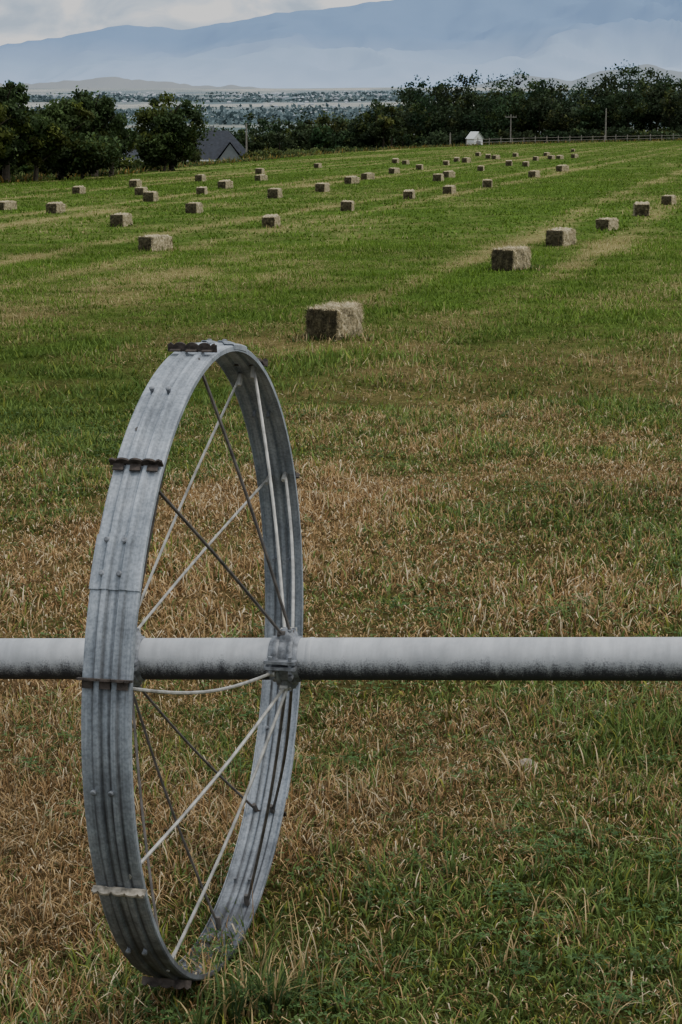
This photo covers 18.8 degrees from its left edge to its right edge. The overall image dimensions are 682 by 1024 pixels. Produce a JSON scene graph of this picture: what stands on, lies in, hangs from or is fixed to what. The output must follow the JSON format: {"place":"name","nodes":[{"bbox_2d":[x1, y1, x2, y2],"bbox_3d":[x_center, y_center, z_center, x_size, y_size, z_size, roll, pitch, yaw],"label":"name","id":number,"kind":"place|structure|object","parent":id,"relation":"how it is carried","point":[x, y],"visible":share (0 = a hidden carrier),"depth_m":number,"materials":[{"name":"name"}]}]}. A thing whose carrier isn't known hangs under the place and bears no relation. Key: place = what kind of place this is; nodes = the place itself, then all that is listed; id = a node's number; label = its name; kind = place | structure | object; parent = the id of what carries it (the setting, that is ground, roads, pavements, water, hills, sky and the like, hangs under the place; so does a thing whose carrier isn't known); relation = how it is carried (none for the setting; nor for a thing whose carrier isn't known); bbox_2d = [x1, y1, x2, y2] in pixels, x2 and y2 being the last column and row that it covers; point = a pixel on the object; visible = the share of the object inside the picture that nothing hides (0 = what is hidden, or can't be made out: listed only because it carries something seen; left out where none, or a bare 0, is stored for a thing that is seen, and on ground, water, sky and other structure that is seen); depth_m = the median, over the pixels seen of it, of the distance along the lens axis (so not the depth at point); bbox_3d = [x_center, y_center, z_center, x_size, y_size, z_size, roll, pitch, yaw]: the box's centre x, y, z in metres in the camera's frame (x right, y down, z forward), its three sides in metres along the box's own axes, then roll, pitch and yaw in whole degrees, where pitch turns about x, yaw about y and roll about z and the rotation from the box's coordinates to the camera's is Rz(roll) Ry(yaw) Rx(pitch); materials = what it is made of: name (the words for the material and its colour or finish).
{"place":"outdoors","nodes":[
{"label":"outdoors","id":0,"kind":"place"},
{"bbox_2d":[0,77,255,87],"bbox_3d":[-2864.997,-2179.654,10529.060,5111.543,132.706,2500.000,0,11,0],"label":"foothills","id":1,"kind":"structure","parent":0,"point":[109,82],"depth_m":10864.39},
{"bbox_2d":[0,0,389,45],"label":"sky","id":2,"kind":"structure","parent":0,"point":[21,21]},
{"bbox_2d":[0,87,681,1023],"bbox_3d":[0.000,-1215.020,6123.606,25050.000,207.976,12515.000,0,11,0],"label":"ground","id":3,"kind":"structure","parent":0,"point":[376,401],"depth_m":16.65,"materials":[{"name":"green plant"}]},
{"bbox_2d":[0,200,17,209],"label":"hay bale","id":4,"kind":"object","parent":3,"relation":"on","point":[9,204],"visible":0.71,"depth_m":70.86,"materials":[{"name":"plant"}]},
{"bbox_2d":[0,102,18,159],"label":"tree","id":5,"kind":"object","parent":3,"relation":"on","point":[7,135],"visible":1,"depth_m":108.96,"materials":[{"name":"green plant"}]},
{"bbox_2d":[0,79,47,181],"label":"tree","id":6,"kind":"object","parent":3,"relation":"on","point":[16,121],"visible":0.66,"depth_m":111.54,"materials":[{"name":"green plant"}]},
{"bbox_2d":[14,107,74,180],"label":"tree","id":7,"kind":"object","parent":3,"relation":"on","point":[51,138],"visible":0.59,"depth_m":113.69,"materials":[{"name":"green plant"}]},
{"bbox_2d":[45,202,65,213],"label":"hay bale","id":8,"kind":"object","parent":3,"relation":"on","point":[55,207],"visible":0.84,"depth_m":67.13,"materials":[{"name":"plant"}]},
{"bbox_2d":[30,93,97,178],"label":"tree","id":9,"kind":"object","parent":3,"relation":"on","point":[65,110],"visible":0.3,"depth_m":117.21,"materials":[{"name":"green plant"}]},
{"bbox_2d":[72,185,85,193],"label":"hay bale","id":10,"kind":"object","parent":3,"relation":"on","point":[79,189],"visible":0.78,"depth_m":88.86,"materials":[{"name":"plant"}]},
{"bbox_2d":[40,129,128,179],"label":"tree","id":11,"kind":"object","parent":3,"relation":"on","point":[85,155],"visible":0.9,"depth_m":116.31,"materials":[{"name":"green plant"}]},
{"bbox_2d":[68,85,130,176],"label":"tree","id":12,"kind":"object","parent":3,"relation":"on","point":[103,110],"visible":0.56,"depth_m":123.07,"materials":[{"name":"green plant"}]},
{"bbox_2d":[108,212,132,226],"bbox_3d":[-6.117,-8.123,57.278,0.533,0.515,0.888,2,11,16],"label":"hay bale","id":13,"kind":"object","parent":3,"relation":"on","point":[117,219],"visible":0.88,"depth_m":56.96,"materials":[{"name":"plant"}]},
{"bbox_2d":[104,113,138,175],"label":"tree","id":14,"kind":"object","parent":3,"relation":"on","point":[130,135],"visible":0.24,"depth_m":125.81,"materials":[{"name":"green plant"}]},
{"bbox_2d":[124,149,142,163],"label":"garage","id":15,"kind":"structure","parent":3,"relation":"on","point":[134,153],"depth_m":230.04,"materials":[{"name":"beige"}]},
{"bbox_2d":[129,179,141,187],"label":"hay bale","id":16,"kind":"object","parent":3,"relation":"on","point":[134,183],"visible":0.86,"depth_m":98.20,"materials":[{"name":"plant"}]},
{"bbox_2d":[134,186,147,194],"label":"hay bale","id":17,"kind":"object","parent":3,"relation":"on","point":[139,190],"visible":0.67,"depth_m":85.61,"materials":[{"name":"plant"}]},
{"bbox_2d":[143,191,158,201],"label":"hay bale","id":18,"kind":"object","parent":3,"relation":"on","point":[151,196],"visible":0.84,"depth_m":77.23,"materials":[{"name":"plant"}]},
{"bbox_2d":[137,233,173,251],"bbox_3d":[-4.088,-5.903,45.316,0.513,0.504,0.866,6,12,35],"label":"hay bale","id":19,"kind":"object","parent":3,"relation":"on","point":[153,241],"visible":0.8,"depth_m":45.08,"materials":[{"name":"plant"}]},
{"bbox_2d":[132,129,198,170],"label":"tree","id":20,"kind":"object","parent":3,"relation":"on","point":[159,157],"visible":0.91,"depth_m":138.11,"materials":[{"name":"green plant"}]},
{"bbox_2d":[129,91,216,170],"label":"tree","id":21,"kind":"object","parent":3,"relation":"on","point":[153,120],"visible":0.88,"depth_m":138.53,"materials":[{"name":"green plant"}]},
{"bbox_2d":[76,339,302,989],"bbox_3d":[-0.404,0.448,6.267,0.593,1.959,1.939,2,11,12],"label":"irrigation wheel","id":22,"kind":"object","parent":3,"relation":"on","point":[111,678],"visible":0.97,"depth_m":5.84,"materials":[{"name":"silver metal"}]},
{"bbox_2d":[0,637,681,680],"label":"irrigation pipe","id":23,"kind":"object","parent":22,"relation":"attached to","point":[560,658],"visible":0.9,"depth_m":6.09,"materials":[{"name":"silver metal"}]},
{"bbox_2d":[184,202,203,213],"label":"hay bale","id":24,"kind":"object","parent":3,"relation":"on","point":[193,207],"visible":0.8,"depth_m":65.42,"materials":[{"name":"plant"}]},
{"bbox_2d":[0,145,394,176],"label":"field edge shrubs","id":25,"kind":"object","parent":3,"relation":"on","point":[122,164],"visible":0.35,"depth_m":159.63,"materials":[{"name":"green plant"}]},
{"bbox_2d":[195,174,205,181],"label":"hay bale","id":26,"kind":"object","parent":3,"relation":"on","point":[198,177],"visible":0.73,"depth_m":108.07,"materials":[{"name":"plant"}]},
{"bbox_2d":[196,186,207,194],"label":"hay bale","id":27,"kind":"object","parent":3,"relation":"on","point":[202,190],"visible":0.85,"depth_m":85.29,"materials":[{"name":"plant"}]},
{"bbox_2d":[33,99,406,174],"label":"distant trees","id":28,"kind":"object","parent":3,"relation":"on","point":[374,130],"visible":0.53,"depth_m":300.28,"materials":[{"name":"green plant"}]},
{"bbox_2d":[217,179,232,188],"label":"hay bale","id":29,"kind":"object","parent":3,"relation":"on","point":[224,184],"visible":0.86,"depth_m":93.64,"materials":[{"name":"plant"}]},
{"bbox_2d":[218,144,241,160],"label":"gable wing","id":30,"kind":"structure","parent":3,"relation":"on","point":[230,152],"depth_m":290.30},
{"bbox_2d":[246,123,246,152],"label":"utility pole","id":31,"kind":"object","parent":3,"relation":"on","point":[246,137],"visible":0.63,"depth_m":285.22,"materials":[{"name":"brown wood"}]},
{"bbox_2d":[255,168,264,173],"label":"hay bale","id":32,"kind":"object","parent":3,"relation":"on","point":[259,170],"visible":0.75,"depth_m":124.03,"materials":[{"name":"plant"}]},
{"bbox_2d":[254,174,267,180],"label":"hay bale","id":33,"kind":"object","parent":3,"relation":"on","point":[258,177],"visible":0.71,"depth_m":107.66,"materials":[{"name":"plant"}]},
{"bbox_2d":[261,214,279,227],"bbox_3d":[-1.899,-7.852,55.574,0.492,0.472,0.821,2,12,12],"label":"hay bale","id":34,"kind":"object","parent":3,"relation":"on","point":[271,220],"visible":0.73,"depth_m":55.26,"materials":[{"name":"plant"}]},
{"bbox_2d":[267,187,282,198],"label":"hay bale","id":35,"kind":"object","parent":3,"relation":"on","point":[273,192],"visible":0.87,"depth_m":78.87,"materials":[{"name":"plant"}]},
{"bbox_2d":[23,90,566,118],"bbox_3d":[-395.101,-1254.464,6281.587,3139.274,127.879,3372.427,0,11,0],"label":"distant town","id":36,"kind":"object","parent":3,"relation":"on","point":[263,96],"visible":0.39,"depth_m":7107.92},
{"bbox_2d":[313,163,321,167],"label":"hay bale","id":37,"kind":"object","parent":3,"relation":"on","point":[317,165],"visible":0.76,"depth_m":143.15,"materials":[{"name":"plant"}]},
{"bbox_2d":[315,182,329,191],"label":"hay bale","id":38,"kind":"object","parent":3,"relation":"on","point":[322,187],"visible":0.84,"depth_m":86.41,"materials":[{"name":"plant"}]},
{"bbox_2d":[304,300,364,339],"bbox_3d":[-0.069,-2.358,25.568,0.590,0.574,0.952,6,13,23],"label":"hay bale","id":39,"kind":"object","parent":3,"relation":"on","point":[331,319],"visible":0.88,"depth_m":25.25,"materials":[{"name":"plant"}]},
{"bbox_2d":[0,137,681,182],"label":"field edge weeds","id":40,"kind":"object","parent":3,"relation":"on","point":[19,178],"visible":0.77,"depth_m":172.87,"materials":[{"name":"green plant"}]},
{"bbox_2d":[14,89,676,124],"bbox_3d":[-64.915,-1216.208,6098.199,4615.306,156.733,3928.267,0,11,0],"label":"valley trees","id":41,"kind":"object","parent":3,"relation":"on","point":[220,119],"visible":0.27,"depth_m":6462.70,"materials":[{"name":"plant"}]},
{"bbox_2d":[340,200,353,210],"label":"hay bale","id":42,"kind":"object","parent":3,"relation":"on","point":[346,205],"visible":0.85,"depth_m":65.69,"materials":[{"name":"plant"}]},
{"bbox_2d":[344,175,359,183],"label":"hay bale","id":43,"kind":"object","parent":3,"relation":"on","point":[349,179],"visible":0.84,"depth_m":98.40,"materials":[{"name":"plant"}]},
{"bbox_2d":[361,172,374,179],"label":"hay bale","id":44,"kind":"object","parent":3,"relation":"on","point":[368,175],"visible":0.8,"depth_m":107.05,"materials":[{"name":"plant"}]},
{"bbox_2d":[388,167,399,173],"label":"hay bale","id":45,"kind":"object","parent":3,"relation":"on","point":[394,170],"visible":0.79,"depth_m":120.34,"materials":[{"name":"plant"}]},
{"bbox_2d":[392,158,398,162],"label":"hay bale","id":46,"kind":"object","parent":3,"relation":"on","point":[395,160],"visible":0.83,"depth_m":157.67,"materials":[{"name":"plant"}]},
{"bbox_2d":[402,160,409,164],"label":"hay bale","id":47,"kind":"object","parent":3,"relation":"on","point":[406,162],"visible":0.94,"depth_m":151.18,"materials":[{"name":"plant"}]},
{"bbox_2d":[402,189,414,198],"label":"hay bale","id":48,"kind":"object","parent":3,"relation":"on","point":[410,193],"visible":0.89,"depth_m":75.94,"materials":[{"name":"plant"}]},
{"bbox_2d":[416,164,423,169],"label":"hay bale","id":49,"kind":"object","parent":3,"relation":"on","point":[419,166],"visible":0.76,"depth_m":130.84,"materials":[{"name":"plant"}]},
{"bbox_2d":[432,173,443,181],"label":"hay bale","id":50,"kind":"object","parent":3,"relation":"on","point":[438,177],"visible":0.77,"depth_m":100.79,"materials":[{"name":"plant"}]},
{"bbox_2d":[443,160,449,164],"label":"hay bale","id":51,"kind":"object","parent":3,"relation":"on","point":[446,162],"visible":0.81,"depth_m":145.92,"materials":[{"name":"plant"}]},
{"bbox_2d":[442,185,455,193],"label":"hay bale","id":52,"kind":"object","parent":3,"relation":"on","point":[447,189],"visible":0.74,"depth_m":81.35,"materials":[{"name":"plant"}]},
{"bbox_2d":[443,170,454,177],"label":"hay bale","id":53,"kind":"object","parent":3,"relation":"on","point":[449,174],"visible":0.76,"depth_m":108.69,"materials":[{"name":"plant"}]},
{"bbox_2d":[453,157,459,161],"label":"hay bale","id":54,"kind":"object","parent":3,"relation":"on","point":[456,159],"visible":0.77,"depth_m":159.60,"materials":[{"name":"plant"}]},
{"bbox_2d":[461,157,470,162],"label":"hay bale","id":55,"kind":"object","parent":3,"relation":"on","point":[466,160],"visible":0.95,"depth_m":155.89,"materials":[{"name":"plant"}]},
{"bbox_2d":[465,132,483,144],"bbox_3d":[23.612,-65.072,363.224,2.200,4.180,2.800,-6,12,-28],"label":"white shed","id":56,"kind":"structure","parent":3,"relation":"on","point":[472,135],"depth_m":362.30,"materials":[{"name":"paint"}]},
{"bbox_2d":[477,165,484,170],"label":"hay bale","id":57,"kind":"object","parent":3,"relation":"on","point":[480,168],"visible":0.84,"depth_m":124.07,"materials":[{"name":"plant"}]},
{"bbox_2d":[482,179,492,187],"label":"hay bale","id":58,"kind":"object","parent":3,"relation":"on","point":[487,183],"visible":0.85,"depth_m":89.53,"materials":[{"name":"plant"}]},
{"bbox_2d":[492,155,499,158],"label":"hay bale","id":59,"kind":"object","parent":3,"relation":"on","point":[495,156],"visible":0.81,"depth_m":170.06,"materials":[{"name":"plant"}]},
{"bbox_2d":[505,160,512,165],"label":"hay bale","id":60,"kind":"object","parent":3,"relation":"on","point":[509,162],"visible":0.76,"depth_m":139.80,"materials":[{"name":"plant"}]},
{"bbox_2d":[489,244,531,270],"bbox_3d":[3.096,-4.575,37.258,0.590,0.574,0.952,7,13,28],"label":"hay bale","id":61,"kind":"object","parent":3,"relation":"on","point":[508,257],"visible":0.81,"depth_m":36.95,"materials":[{"name":"plant"}]},
{"bbox_2d":[505,114,516,140],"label":"utility pole","id":62,"kind":"object","parent":3,"relation":"on","point":[510,117],"visible":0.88,"depth_m":361.43,"materials":[{"name":"grey wood"}]},
{"bbox_2d":[522,161,529,166],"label":"hay bale","id":63,"kind":"object","parent":3,"relation":"on","point":[525,163],"visible":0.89,"depth_m":136.58,"materials":[{"name":"plant"}]},
{"bbox_2d":[517,758,535,769],"bbox_3d":[0.756,1.026,8.312,0.091,0.058,0.094,-3,11,-16],"label":"field stone","id":64,"kind":"object","parent":3,"relation":"on","point":[522,762],"visible":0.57,"depth_m":8.29,"materials":[{"name":"grey stone"}]},
{"bbox_2d":[374,59,681,147],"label":"distant trees","id":65,"kind":"object","parent":3,"relation":"on","point":[545,111],"visible":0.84,"depth_m":377.20,"materials":[{"name":"green plant"}]},
{"bbox_2d":[528,170,540,177],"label":"hay bale","id":66,"kind":"object","parent":3,"relation":"on","point":[534,173],"visible":0.73,"depth_m":105.91,"materials":[{"name":"plant"}]},
{"bbox_2d":[532,156,538,160],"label":"hay bale","id":67,"kind":"object","parent":3,"relation":"on","point":[535,158],"visible":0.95,"depth_m":160.32,"materials":[{"name":"plant"}]},
{"bbox_2d":[556,155,563,158],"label":"hay bale","id":68,"kind":"object","parent":3,"relation":"on","point":[559,156],"visible":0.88,"depth_m":165.15,"materials":[{"name":"plant"}]},
{"bbox_2d":[544,227,577,246],"bbox_3d":[4.817,-6.000,45.003,0.564,0.545,0.941,6,13,28],"label":"hay bale","id":69,"kind":"object","parent":3,"relation":"on","point":[558,236],"visible":0.78,"depth_m":44.70,"materials":[{"name":"plant"}]},
{"bbox_2d":[556,164,568,171],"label":"hay bale","id":70,"kind":"object","parent":3,"relation":"on","point":[561,168],"visible":0.81,"depth_m":118.96,"materials":[{"name":"plant"}]},
{"bbox_2d":[466,133,677,144],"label":"rail fence","id":71,"kind":"object","parent":3,"relation":"on","point":[592,139],"visible":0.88,"depth_m":337.15,"materials":[{"name":"grey wood"}]},
{"bbox_2d":[571,154,578,157],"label":"hay bale","id":72,"kind":"object","parent":3,"relation":"on","point":[574,155],"visible":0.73,"depth_m":170.89,"materials":[{"name":"plant"}]},
{"bbox_2d":[605,108,606,138],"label":"utility pole","id":73,"kind":"object","parent":3,"relation":"on","point":[605,122],"visible":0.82,"depth_m":363.45,"materials":[{"name":"grey wood"}]},
{"bbox_2d":[595,217,618,230],"bbox_3d":[6.627,-7.138,51.195,0.466,0.458,0.788,4,11,29],"label":"hay bale","id":74,"kind":"object","parent":3,"relation":"on","point":[604,223],"visible":0.74,"depth_m":50.94,"materials":[{"name":"plant"}]},
{"bbox_2d":[632,201,649,215],"bbox_3d":[8.616,-8.684,59.023,0.575,0.551,0.958,2,10,7],"label":"hay bale","id":75,"kind":"object","parent":3,"relation":"on","point":[641,208],"visible":0.85,"depth_m":58.64,"materials":[{"name":"plant"}]},
{"bbox_2d":[661,195,676,204],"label":"hay bale","id":76,"kind":"object","parent":3,"relation":"on","point":[666,199],"visible":0.77,"depth_m":66.67,"materials":[{"name":"plant"}]},
{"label":"walls","id":77,"kind":"object","parent":3,"relation":"on","visible":0},
{"bbox_2d":[196,130,247,159],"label":"roof","id":78,"kind":"structure","parent":77,"relation":"on","point":[216,146],"depth_m":293.22,"materials":[{"name":"grey"}]},
{"bbox_2d":[0,0,681,87],"bbox_3d":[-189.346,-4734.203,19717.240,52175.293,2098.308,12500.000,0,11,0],"label":"mountain range","id":79,"kind":"structure","parent":0,"point":[390,43],"depth_m":19131.63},
{"bbox_2d":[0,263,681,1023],"bbox_3d":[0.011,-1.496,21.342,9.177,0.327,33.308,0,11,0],"label":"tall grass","id":80,"kind":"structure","parent":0,"point":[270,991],"depth_m":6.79,"materials":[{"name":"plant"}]},
{"bbox_2d":[471,64,681,86],"bbox_3d":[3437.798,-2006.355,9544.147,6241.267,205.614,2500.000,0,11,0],"label":"foothills","id":81,"kind":"structure","parent":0,"point":[677,74],"depth_m":10013.56,"materials":[{"name":"grey"}]}
]}

